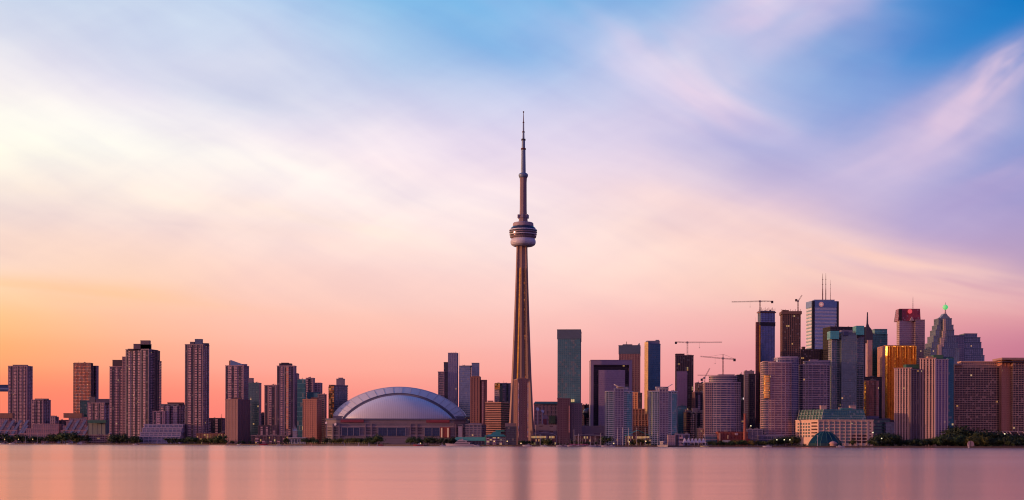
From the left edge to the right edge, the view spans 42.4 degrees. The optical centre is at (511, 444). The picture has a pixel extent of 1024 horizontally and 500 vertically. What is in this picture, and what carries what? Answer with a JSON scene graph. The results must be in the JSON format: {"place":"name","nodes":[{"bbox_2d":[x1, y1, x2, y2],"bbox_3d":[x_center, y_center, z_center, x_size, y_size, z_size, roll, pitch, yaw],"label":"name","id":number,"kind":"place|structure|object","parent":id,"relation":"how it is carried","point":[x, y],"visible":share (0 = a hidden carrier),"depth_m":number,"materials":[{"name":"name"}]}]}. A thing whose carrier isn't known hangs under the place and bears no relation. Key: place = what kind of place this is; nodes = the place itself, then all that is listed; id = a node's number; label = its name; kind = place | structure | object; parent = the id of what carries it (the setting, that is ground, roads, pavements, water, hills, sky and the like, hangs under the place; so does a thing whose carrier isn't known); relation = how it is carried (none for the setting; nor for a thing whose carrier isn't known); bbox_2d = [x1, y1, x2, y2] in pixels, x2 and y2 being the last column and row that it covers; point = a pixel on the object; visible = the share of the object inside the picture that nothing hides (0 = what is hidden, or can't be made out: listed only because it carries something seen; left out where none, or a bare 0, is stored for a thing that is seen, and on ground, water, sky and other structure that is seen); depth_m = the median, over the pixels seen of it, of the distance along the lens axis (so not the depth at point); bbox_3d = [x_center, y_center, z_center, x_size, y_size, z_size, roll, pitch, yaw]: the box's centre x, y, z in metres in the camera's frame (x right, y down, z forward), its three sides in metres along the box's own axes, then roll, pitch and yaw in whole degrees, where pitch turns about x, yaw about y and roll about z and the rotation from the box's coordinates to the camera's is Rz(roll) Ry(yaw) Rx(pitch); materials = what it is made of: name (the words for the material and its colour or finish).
{"place":"outdoors","nodes":[
{"label":"outdoors","id":0,"kind":"place"},
{"bbox_2d":[0,365,32,432],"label":"residential tower","id":1,"kind":"structure","parent":0,"point":[18,388],"depth_m":3352.34,"materials":[{"name":"concrete"}]},
{"bbox_2d":[20,367,21,429],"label":"bay window","id":2,"kind":"structure","parent":1,"relation":"in","point":[20,367],"depth_m":3350.63,"materials":[{"name":"concrete"}]},
{"bbox_2d":[31,399,50,427],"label":"residential tower","id":3,"kind":"structure","parent":0,"point":[40,411],"depth_m":3301.99,"materials":[{"name":"concrete"}]},
{"bbox_2d":[73,362,98,416],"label":"residential tower","id":4,"kind":"structure","parent":0,"point":[85,381],"depth_m":3181.93,"materials":[{"name":"concrete"}]},
{"bbox_2d":[87,419,108,434],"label":"storage block","id":5,"kind":"structure","parent":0,"point":[97,426],"depth_m":3003.20,"materials":[{"name":"concrete"}]},
{"bbox_2d":[88,432,107,443],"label":"building","id":6,"kind":"structure","parent":0,"point":[99,438],"depth_m":2900.00,"materials":[{"name":"concrete"}]},
{"bbox_2d":[88,397,108,419],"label":"residential block","id":7,"kind":"structure","parent":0,"point":[98,408],"depth_m":3083.64,"materials":[{"name":"concrete"}]},
{"bbox_2d":[109,357,125,443],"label":"residential tower","id":8,"kind":"structure","parent":0,"point":[117,387],"depth_m":2960.72,"materials":[{"name":"concrete"}]},
{"bbox_2d":[110,369,111,432],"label":"bay window","id":9,"kind":"structure","parent":8,"relation":"in","point":[110,369],"depth_m":2961.25,"materials":[{"name":"concrete"}]},
{"bbox_2d":[116,367,117,443],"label":"bay window","id":10,"kind":"structure","parent":8,"relation":"in","point":[116,367],"depth_m":2959.81,"materials":[{"name":"concrete"}]},
{"bbox_2d":[125,340,161,443],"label":"residential tower","id":11,"kind":"structure","parent":0,"point":[143,398],"depth_m":2887.07,"materials":[{"name":"concrete"}]},
{"bbox_2d":[128,350,129,443],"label":"bay window","id":12,"kind":"structure","parent":11,"relation":"in","point":[129,350],"depth_m":2889.83,"materials":[{"name":"concrete"}]},
{"bbox_2d":[133,350,134,442],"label":"bay window","id":13,"kind":"structure","parent":11,"relation":"in","point":[133,350],"depth_m":2887.36,"materials":[{"name":"glass"}]},
{"bbox_2d":[138,352,139,443],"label":"bay window","id":14,"kind":"structure","parent":11,"relation":"in","point":[138,352],"depth_m":2884.90,"materials":[{"name":"glass"}]},
{"bbox_2d":[143,350,145,427],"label":"bay window","id":15,"kind":"structure","parent":11,"relation":"in","point":[144,351],"depth_m":2881.38,"materials":[{"name":"glass"}]},
{"bbox_2d":[152,402,184,423],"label":"apartment block","id":16,"kind":"structure","parent":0,"point":[171,413],"depth_m":2824.89,"materials":[{"name":"concrete"}]},
{"bbox_2d":[185,339,209,443],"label":"residential tower","id":17,"kind":"structure","parent":0,"point":[197,386],"depth_m":2792.70,"materials":[{"name":"concrete"}]},
{"bbox_2d":[188,347,190,436],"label":"bay window","id":18,"kind":"structure","parent":17,"relation":"in","point":[189,380],"depth_m":2792.73,"materials":[{"name":"glass"}]},
{"bbox_2d":[195,349,196,436],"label":"bay window","id":19,"kind":"structure","parent":17,"relation":"in","point":[195,349],"depth_m":2791.36,"materials":[{"name":"glass"}]},
{"bbox_2d":[199,348,200,432],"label":"bay window","id":20,"kind":"structure","parent":17,"relation":"in","point":[200,348],"depth_m":2789.32,"materials":[{"name":"glass"}]},
{"bbox_2d":[203,349,204,432],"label":"bay window","id":21,"kind":"structure","parent":17,"relation":"in","point":[204,349],"depth_m":2794.09,"materials":[{"name":"glass"}]},
{"bbox_2d":[209,416,224,432],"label":"building","id":22,"kind":"structure","parent":0,"point":[216,425],"depth_m":2900.80,"materials":[{"name":"concrete"}]},
{"bbox_2d":[225,360,248,399],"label":"residential tower","id":23,"kind":"structure","parent":0,"point":[236,378],"depth_m":2722.98,"materials":[{"name":"concrete"}]},
{"bbox_2d":[225,398,249,443],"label":"apartment slab","id":24,"kind":"structure","parent":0,"point":[237,420],"depth_m":2608.55,"materials":[{"name":"concrete"}]},
{"bbox_2d":[248,378,261,440],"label":"residential tower","id":25,"kind":"structure","parent":0,"point":[254,393],"depth_m":2701.14,"materials":[{"name":"glass"}]},
{"bbox_2d":[258,425,277,434],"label":"building","id":26,"kind":"structure","parent":0,"point":[266,430],"depth_m":2559.50,"materials":[{"name":"concrete"}]},
{"bbox_2d":[264,384,276,425],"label":"apartment slab","id":27,"kind":"structure","parent":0,"point":[270,405],"depth_m":2679.98,"materials":[{"name":"concrete"}]},
{"bbox_2d":[269,386,271,425],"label":"bay window","id":28,"kind":"structure","parent":27,"relation":"in","point":[270,387],"depth_m":2679.19,"materials":[{"name":"glass"}]},
{"bbox_2d":[251,434,290,443],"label":"building","id":29,"kind":"structure","parent":0,"point":[269,439],"depth_m":2519.38,"materials":[{"name":"concrete"}]},
{"bbox_2d":[277,363,298,436],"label":"residential tower","id":30,"kind":"structure","parent":0,"point":[287,376],"depth_m":2560.60,"materials":[{"name":"concrete"}]},
{"bbox_2d":[281,367,282,434],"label":"bay window","id":31,"kind":"structure","parent":30,"relation":"in","point":[281,367],"depth_m":2560.87,"materials":[{"name":"glass"}]},
{"bbox_2d":[288,367,290,434],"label":"bay window","id":32,"kind":"structure","parent":30,"relation":"in","point":[289,430],"depth_m":2559.62,"materials":[{"name":"glass"}]},
{"bbox_2d":[297,378,305,436],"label":"glass tower","id":33,"kind":"structure","parent":0,"point":[301,389],"depth_m":2540.48,"materials":[{"name":"glass"}]},
{"bbox_2d":[302,397,321,443],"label":"apartment slab","id":34,"kind":"structure","parent":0,"point":[312,416],"depth_m":2443.92,"materials":[{"name":"concrete"}]},
{"bbox_2d":[317,392,326,443],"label":"residential tower","id":35,"kind":"structure","parent":0,"point":[323,397],"depth_m":2500.23,"materials":[{"name":"concrete"}]},
{"bbox_2d":[328,378,347,417],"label":"residential tower","id":36,"kind":"structure","parent":0,"point":[338,395],"depth_m":2701.55,"materials":[{"name":"glass"}]},
{"bbox_2d":[438,353,457,405],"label":"residential tower","id":37,"kind":"structure","parent":0,"point":[448,382],"depth_m":2760.35,"materials":[{"name":"concrete"}]},
{"bbox_2d":[459,363,478,417],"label":"glass tower","id":38,"kind":"structure","parent":0,"point":[466,372],"depth_m":2700.96,"materials":[{"name":"glass"}]},
{"bbox_2d":[452,435,485,444],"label":"green shed","id":39,"kind":"structure","parent":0,"point":[477,440],"depth_m":2129.00,"materials":[{"name":"teal metal"}]},
{"bbox_2d":[465,423,485,436],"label":"apartment block","id":40,"kind":"structure","parent":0,"point":[475,429],"depth_m":2181.83,"materials":[{"name":"concrete"}]},
{"bbox_2d":[494,380,510,402],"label":"office tower","id":41,"kind":"structure","parent":0,"point":[502,392],"depth_m":2484.09,"materials":[{"name":"glass"}]},
{"bbox_2d":[0,444,1023,499],"bbox_3d":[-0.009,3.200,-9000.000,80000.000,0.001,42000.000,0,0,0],"label":"water","id":42,"kind":"structure","parent":0,"point":[149,472],"depth_m":146.59,"materials":[{"name":"pink liquid"}]},
{"bbox_2d":[445,439,473,445],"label":"motor yacht","id":43,"kind":"object","parent":42,"relation":"on","point":[460,442],"visible":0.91,"depth_m":2051.54,"materials":[{"name":"white metal"}]},
{"bbox_2d":[0,0,1023,419],"label":"sky","id":44,"kind":"structure","parent":0,"point":[328,189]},
{"bbox_2d":[6,443,1023,447],"bbox_3d":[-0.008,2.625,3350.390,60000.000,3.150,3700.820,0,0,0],"label":"quay wall","id":45,"kind":"structure","parent":0,"point":[574,445],"depth_m":2004.34,"materials":[{"name":"concrete"}]},
{"bbox_2d":[531,432,556,444],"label":"festival pavilion","id":46,"kind":"structure","parent":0,"point":[537,439],"depth_m":2102.00,"materials":[{"name":"fabric"}]},
{"bbox_2d":[534,402,556,428],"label":"exhibition hall","id":47,"kind":"structure","parent":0,"point":[549,409],"depth_m":2400.00,"materials":[{"name":"concrete"}]},
{"bbox_2d":[535,423,556,444],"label":"building","id":48,"kind":"structure","parent":0,"point":[540,428],"depth_m":2240.00,"materials":[{"name":"concrete"}]},
{"bbox_2d":[557,329,581,402],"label":"office tower","id":49,"kind":"structure","parent":0,"point":[569,366],"depth_m":2331.31,"materials":[{"name":"glass"}]},
{"bbox_2d":[557,397,581,444],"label":"apartment tower","id":50,"kind":"structure","parent":0,"point":[569,420],"depth_m":2121.05,"materials":[{"name":"concrete"}]},
{"bbox_2d":[582,404,588,425],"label":"tower","id":51,"kind":"structure","parent":0,"point":[585,415],"depth_m":2500.44,"materials":[{"name":"glass"}]},
{"bbox_2d":[575,435,600,444],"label":"festival pavilion","id":52,"kind":"structure","parent":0,"point":[585,438],"depth_m":2092.00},
{"bbox_2d":[582,425,604,444],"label":"podium block","id":53,"kind":"structure","parent":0,"point":[587,430],"depth_m":2200.00,"materials":[{"name":"concrete"}]},
{"bbox_2d":[589,360,631,425],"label":"portal tower","id":54,"kind":"structure","parent":0,"point":[605,375],"depth_m":2421.00,"materials":[{"name":"glass"}]},
{"bbox_2d":[605,384,632,444],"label":"condo tower","id":55,"kind":"structure","parent":0,"point":[618,407],"depth_m":2130.13,"materials":[{"name":"concrete"}]},
{"bbox_2d":[618,342,640,391],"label":"office tower","id":56,"kind":"structure","parent":0,"point":[626,351],"depth_m":2620.89,"materials":[{"name":"concrete"}]},
{"bbox_2d":[625,430,649,444],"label":"festival pavilion","id":57,"kind":"structure","parent":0,"point":[632,438],"depth_m":2087.00,"materials":[{"name":"fabric"}]},
{"bbox_2d":[632,391,647,435],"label":"hotel","id":58,"kind":"structure","parent":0,"point":[640,419],"depth_m":2265.00,"materials":[{"name":"concrete"}]},
{"bbox_2d":[644,340,660,413],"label":"glass tower","id":59,"kind":"structure","parent":0,"point":[651,365],"depth_m":2563.75,"materials":[{"name":"glass"}]},
{"bbox_2d":[648,384,677,444],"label":"condo tower","id":60,"kind":"structure","parent":0,"point":[662,412],"depth_m":2130.20,"materials":[{"name":"concrete"}]},
{"bbox_2d":[677,405,686,433],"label":"glass block","id":61,"kind":"structure","parent":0,"point":[681,409],"depth_m":2250.00,"materials":[{"name":"glass"}]},
{"bbox_2d":[674,433,689,444],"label":"building","id":62,"kind":"structure","parent":0,"point":[679,438],"depth_m":2089.72,"materials":[{"name":"concrete"}]},
{"bbox_2d":[692,391,702,410],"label":"office block","id":63,"kind":"structure","parent":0,"point":[697,399],"depth_m":2303.23,"materials":[{"name":"concrete"}]},
{"bbox_2d":[735,372,743,416],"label":"office tower","id":64,"kind":"structure","parent":0,"point":[740,377],"depth_m":2500.00,"materials":[{"name":"glass"}]},
{"bbox_2d":[744,370,755,428],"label":"office tower","id":65,"kind":"structure","parent":0,"point":[749,394],"depth_m":2296.00,"materials":[{"name":"concrete"}]},
{"bbox_2d":[760,356,798,445],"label":"condo tower","id":66,"kind":"structure","parent":0,"point":[779,394],"depth_m":2090.91,"materials":[{"name":"concrete"}]},
{"bbox_2d":[801,347,822,363],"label":"office tower","id":67,"kind":"structure","parent":0,"point":[809,354],"depth_m":2520.00,"materials":[{"name":"glass"}]},
{"bbox_2d":[799,359,830,414],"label":"condo tower","id":68,"kind":"structure","parent":0,"point":[814,384],"depth_m":2110.52,"materials":[{"name":"concrete"}]},
{"bbox_2d":[806,276,838,348],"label":"bank tower","id":69,"kind":"structure","parent":0,"point":[821,314],"depth_m":2704.80,"materials":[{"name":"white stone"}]},
{"bbox_2d":[795,405,873,445],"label":"terminal building","id":70,"kind":"structure","parent":0,"point":[845,426],"depth_m":2045.29,"materials":[{"name":"pink stone"}]},
{"bbox_2d":[823,324,865,376],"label":"office tower","id":71,"kind":"structure","parent":0,"point":[825,340],"depth_m":2491.87,"materials":[{"name":"glass"}]},
{"bbox_2d":[827,326,863,408],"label":"condo tower","id":72,"kind":"structure","parent":0,"point":[846,352],"depth_m":2138.08,"materials":[{"name":"glass"}]},
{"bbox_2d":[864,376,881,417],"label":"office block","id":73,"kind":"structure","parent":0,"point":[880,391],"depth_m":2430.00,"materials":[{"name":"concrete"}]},
{"bbox_2d":[866,312,887,376],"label":"office tower","id":74,"kind":"structure","parent":0,"point":[875,338],"depth_m":2620.48,"materials":[{"name":"concrete"}]},
{"bbox_2d":[877,345,916,419],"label":"gold tower","id":75,"kind":"structure","parent":0,"point":[890,358],"depth_m":2559.00,"materials":[{"name":"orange metal"}]},
{"bbox_2d":[894,364,919,445],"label":"condo tower","id":76,"kind":"structure","parent":0,"point":[906,395],"depth_m":2062.74,"materials":[{"name":"concrete"}]},
{"bbox_2d":[894,309,924,425],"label":"office tower","id":77,"kind":"structure","parent":0,"point":[910,327],"depth_m":2701.17,"materials":[{"name":"concrete"}]},
{"bbox_2d":[919,355,953,445],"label":"condo tower","id":78,"kind":"structure","parent":0,"point":[936,395],"depth_m":2050.00,"materials":[{"name":"concrete"}]},
{"bbox_2d":[924,303,959,363],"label":"bank tower","id":79,"kind":"structure","parent":0,"point":[941,339],"depth_m":2563.20,"materials":[{"name":"glass"}]},
{"bbox_2d":[954,333,984,360],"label":"office tower","id":80,"kind":"structure","parent":0,"point":[969,346],"depth_m":2601.54,"materials":[{"name":"glass"}]},
{"bbox_2d":[953,358,1023,445],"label":"hotel","id":81,"kind":"structure","parent":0,"point":[988,395],"depth_m":2109.50,"materials":[{"name":"concrete"}]},
{"label":"ground","id":82,"kind":"structure","parent":0,"visible":0},
{"bbox_2d":[0,413,28,442],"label":"terraced housing","id":83,"kind":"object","parent":82,"relation":"on","point":[7,423],"visible":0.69,"depth_m":3130.25,"materials":[{"name":"concrete"}]},
{"bbox_2d":[15,424,62,442],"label":"terraced housing","id":84,"kind":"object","parent":82,"relation":"on","point":[42,430],"visible":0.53,"depth_m":3116.40,"materials":[{"name":"concrete"}]},
{"bbox_2d":[57,413,87,443],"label":"terraced housing","id":85,"kind":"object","parent":82,"relation":"on","point":[77,423],"visible":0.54,"depth_m":3100.28,"materials":[{"name":"concrete"}]},
{"bbox_2d":[139,424,184,443],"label":"terraced apartments","id":86,"kind":"structure","parent":82,"relation":"on","point":[155,433],"depth_m":2773.50,"materials":[{"name":"concrete"}]},
{"bbox_2d":[196,433,224,443],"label":"building","id":87,"kind":"structure","parent":82,"relation":"on","point":[203,435],"depth_m":2640.00,"materials":[{"name":"concrete"}]},
{"bbox_2d":[288,427,306,443],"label":"ferry terminal","id":88,"kind":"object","parent":82,"relation":"on","point":[295,438],"visible":0.87,"depth_m":2442.00,"materials":[{"name":"white paint"}]},
{"bbox_2d":[306,377,322,398],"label":"residential tower","id":89,"kind":"structure","parent":82,"relation":"on","point":[313,389],"depth_m":2619.92,"materials":[{"name":"concrete"}]},
{"bbox_2d":[325,387,468,444],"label":"domed stadium","id":90,"kind":"object","parent":82,"relation":"on","point":[395,415],"visible":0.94,"depth_m":2386.90,"materials":[{"name":"concrete"}]},
{"bbox_2d":[470,375,486,424],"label":"apartment tower","id":91,"kind":"structure","parent":82,"relation":"on","point":[478,392],"depth_m":2341.02,"materials":[{"name":"concrete"}]},
{"bbox_2d":[486,430,505,444],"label":"restaurant","id":92,"kind":"structure","parent":82,"relation":"on","point":[498,437],"depth_m":2104.50,"materials":[{"name":"glass"}]},
{"bbox_2d":[485,400,509,435],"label":"hotel","id":93,"kind":"structure","parent":82,"relation":"on","point":[497,415],"depth_m":2266.46,"materials":[{"name":"concrete"}]},
{"bbox_2d":[505,423,516,444],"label":"glass block","id":94,"kind":"structure","parent":82,"relation":"on","point":[511,433],"depth_m":2091.07,"materials":[{"name":"glass"}]},
{"bbox_2d":[3,442,1023,445],"bbox_3d":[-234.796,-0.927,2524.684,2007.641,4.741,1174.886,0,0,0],"label":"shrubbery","id":95,"kind":"object","parent":82,"relation":"on","point":[534,444],"visible":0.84,"depth_m":2047.81,"materials":[{"name":"green plant"}]},
{"bbox_2d":[513,378,528,444],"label":"apartment tower","id":96,"kind":"structure","parent":82,"relation":"on","point":[521,396],"depth_m":2086.37,"materials":[{"name":"concrete"}]},
{"bbox_2d":[509,111,536,441],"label":"needle tower","id":97,"kind":"structure","parent":82,"relation":"on","point":[523,232],"depth_m":2191.81,"materials":[{"name":"concrete"}]},
{"bbox_2d":[675,354,693,411],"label":"unfinished tower","id":98,"kind":"structure","parent":82,"relation":"on","point":[684,373],"depth_m":2420.12,"materials":[{"name":"concrete"}]},
{"bbox_2d":[683,409,690,433],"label":"apartment block","id":99,"kind":"structure","parent":82,"relation":"on","point":[686,421],"depth_m":2182.37,"materials":[{"name":"concrete"}]},
{"bbox_2d":[690,408,702,445],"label":"apartment block","id":100,"kind":"structure","parent":82,"relation":"on","point":[696,418],"depth_m":2165.49,"materials":[{"name":"concrete"}]},
{"bbox_2d":[703,433,716,445],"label":"building","id":101,"kind":"structure","parent":82,"relation":"on","point":[710,437],"depth_m":2080.00,"materials":[{"name":"concrete"}]},
{"bbox_2d":[703,374,740,433],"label":"condo tower","id":102,"kind":"structure","parent":82,"relation":"on","point":[721,402],"depth_m":2121.18,"materials":[{"name":"concrete"}]},
{"bbox_2d":[715,430,749,445],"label":"powerhouse","id":103,"kind":"structure","parent":82,"relation":"on","point":[726,436],"depth_m":2069.60,"materials":[{"name":"brick"}]},
{"bbox_2d":[746,427,762,445],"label":"building","id":104,"kind":"structure","parent":82,"relation":"on","point":[753,434],"depth_m":2070.00,"materials":[{"name":"concrete"}]},
{"bbox_2d":[755,307,775,428],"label":"unfinished tower","id":105,"kind":"structure","parent":82,"relation":"on","point":[765,338],"depth_m":2330.74,"materials":[{"name":"glass"}]},
{"bbox_2d":[758,433,783,445],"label":"building","id":106,"kind":"structure","parent":82,"relation":"on","point":[765,437],"depth_m":2065.00,"materials":[{"name":"concrete"}]},
{"bbox_2d":[779,309,801,364],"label":"unfinished tower","id":107,"kind":"structure","parent":82,"relation":"on","point":[790,332],"depth_m":2401.03,"materials":[{"name":"concrete"}]},
{"bbox_2d":[808,431,841,445],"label":"glass dome","id":108,"kind":"structure","parent":82,"relation":"on","point":[825,438],"depth_m":1981.30,"materials":[{"name":"teal glass"}]},
{"bbox_2d":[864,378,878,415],"bbox_3d":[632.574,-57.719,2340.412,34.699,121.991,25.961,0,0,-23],"label":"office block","id":109,"kind":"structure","parent":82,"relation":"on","point":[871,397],"depth_m":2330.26,"materials":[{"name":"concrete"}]},
{"bbox_2d":[865,416,895,445],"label":"office block","id":110,"kind":"structure","parent":82,"relation":"on","point":[883,425],"depth_m":2079.60,"materials":[{"name":"concrete"}]},
{"bbox_2d":[944,425,971,444],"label":"tree","id":111,"kind":"object","parent":82,"relation":"on","point":[951,431],"visible":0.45,"depth_m":2017.66,"materials":[{"name":"green plant"}]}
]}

